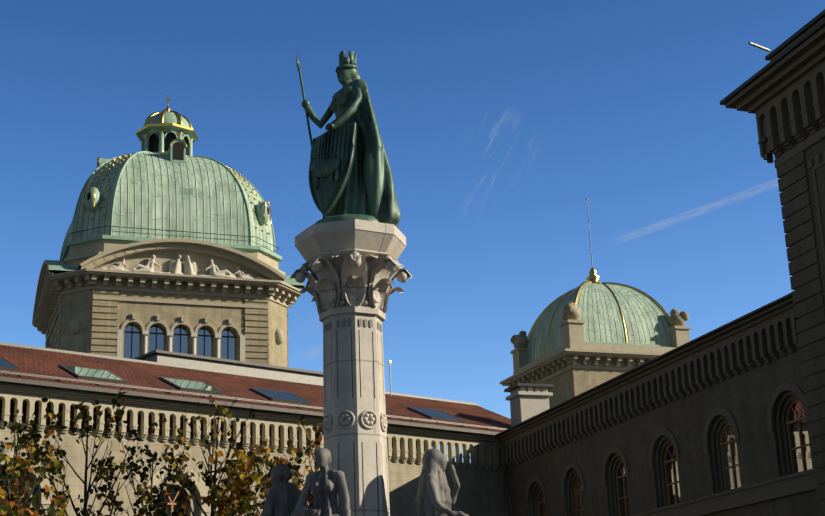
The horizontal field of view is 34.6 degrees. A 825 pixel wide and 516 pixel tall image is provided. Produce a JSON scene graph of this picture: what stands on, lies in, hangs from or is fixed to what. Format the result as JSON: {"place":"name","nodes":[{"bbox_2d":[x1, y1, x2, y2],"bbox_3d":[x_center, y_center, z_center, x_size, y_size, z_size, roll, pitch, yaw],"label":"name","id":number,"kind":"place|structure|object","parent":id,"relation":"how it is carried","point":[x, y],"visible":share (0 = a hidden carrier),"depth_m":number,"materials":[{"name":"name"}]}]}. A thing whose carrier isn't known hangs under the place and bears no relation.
{"place":"outdoors","nodes":[
{"label":"outdoors","id":0,"kind":"place"},
{"bbox_2d":[32,95,304,366],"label":"tower","id":1,"kind":"structure","parent":0,"point":[164,196],"depth_m":117.50,"materials":[{"name":"metal"}]},
{"bbox_2d":[98,255,269,279],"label":"sculptures","id":2,"kind":"object","parent":1,"relation":"on","point":[189,268],"visible":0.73,"depth_m":116.12,"materials":[{"name":"stone"}]},
{"bbox_2d":[0,0,824,462],"label":"sky","id":3,"kind":"structure","parent":0,"point":[498,121],"materials":[{"name":"blue"}]},
{"bbox_2d":[500,198,690,407],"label":"tower","id":4,"kind":"structure","parent":0,"point":[591,332],"depth_m":105.61,"materials":[{"name":"metal"}]},
{"bbox_2d":[469,292,820,515],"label":"wing","id":5,"kind":"structure","parent":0,"point":[714,422],"depth_m":59.56,"materials":[{"name":"beige stone"}]},
{"label":"ground","id":6,"kind":"structure","parent":0,"visible":0},
{"bbox_2d":[0,487,65,515],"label":"bush","id":7,"kind":"object","parent":6,"relation":"on","point":[6,507],"visible":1,"depth_m":28.71,"materials":[{"name":"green plant"}]},
{"bbox_2d":[0,410,66,515],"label":"tree","id":8,"kind":"object","parent":6,"relation":"on","point":[32,429],"visible":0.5,"depth_m":40.64,"materials":[{"name":"green plant"}]},
{"bbox_2d":[0,433,70,515],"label":"tree","id":9,"kind":"object","parent":6,"relation":"on","point":[16,470],"visible":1,"depth_m":35.30,"materials":[{"name":"green plant"}]},
{"bbox_2d":[7,388,166,515],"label":"tree","id":10,"kind":"object","parent":6,"relation":"on","point":[56,467],"visible":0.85,"depth_m":38.65,"materials":[{"name":"green plant"}]},
{"bbox_2d":[93,442,198,515],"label":"tree","id":11,"kind":"object","parent":6,"relation":"on","point":[153,490],"visible":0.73,"depth_m":43.30,"materials":[{"name":"green plant"}]},
{"bbox_2d":[112,388,266,515],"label":"tree","id":12,"kind":"object","parent":6,"relation":"on","point":[210,480],"visible":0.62,"depth_m":37.00,"materials":[{"name":"green plant"}]},
{"bbox_2d":[180,438,302,515],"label":"tree","id":13,"kind":"object","parent":6,"relation":"on","point":[233,474],"visible":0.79,"depth_m":34.99,"materials":[{"name":"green plant"}]},
{"bbox_2d":[0,342,510,515],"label":"wing","id":14,"kind":"structure","parent":6,"relation":"on","point":[171,387],"depth_m":70.43,"materials":[{"name":"beige stone"}]},
{"bbox_2d":[504,383,553,426],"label":"chimney","id":15,"kind":"object","parent":14,"relation":"on","point":[528,400],"visible":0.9,"depth_m":83.60,"materials":[{"name":"stone"}]},
{"bbox_2d":[227,447,312,515],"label":"tree","id":16,"kind":"object","parent":6,"relation":"on","point":[246,495],"visible":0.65,"depth_m":32.27,"materials":[{"name":"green plant"}]},
{"bbox_2d":[258,411,323,508],"bbox_3d":[-2.289,8.037,33.564,3.339,8.334,2.754,-6,-17,12],"label":"tree","id":17,"kind":"object","parent":6,"relation":"on","point":[315,443],"visible":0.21,"depth_m":34.31,"materials":[{"name":"green plant"}]},
{"bbox_2d":[290,214,412,515],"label":"column","id":18,"kind":"structure","parent":6,"relation":"on","point":[351,264],"depth_m":16.52,"materials":[{"name":"stone"}]},
{"bbox_2d":[260,464,299,515],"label":"statue","id":19,"kind":"object","parent":18,"relation":"on","point":[282,499],"visible":0.98,"depth_m":16.39,"materials":[{"name":"stone"}]},
{"bbox_2d":[291,448,350,515],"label":"statue","id":20,"kind":"object","parent":18,"relation":"attached to","point":[325,485],"visible":1,"depth_m":15.20,"materials":[{"name":"stone"}]},
{"bbox_2d":[296,51,361,217],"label":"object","id":21,"kind":"object","parent":18,"relation":"on","point":[349,61],"visible":0.67,"depth_m":17.89,"materials":[{"name":"green metal"}]},
{"bbox_2d":[325,65,400,227],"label":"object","id":22,"kind":"object","parent":18,"relation":"on","point":[369,189],"visible":0.62,"depth_m":17.14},
{"bbox_2d":[309,122,356,215],"bbox_3d":[-1.098,-1.120,17.127,0.809,1.251,0.175,-17,-32,39],"label":"shield","id":23,"kind":"object","parent":22,"relation":"attached to","point":[332,154],"visible":0.98,"depth_m":17.07,"materials":[{"name":"green metal"}]},
{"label":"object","id":24,"kind":"object","parent":18,"relation":"in","visible":0},
{"bbox_2d":[415,448,468,515],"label":"statue","id":25,"kind":"object","parent":24,"relation":"on","point":[435,496],"visible":1,"depth_m":15.79,"materials":[{"name":"stone"}]},
{"bbox_2d":[720,9,824,515],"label":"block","id":26,"kind":"structure","parent":6,"relation":"on","point":[781,95],"depth_m":49.03,"materials":[{"name":"stone"}]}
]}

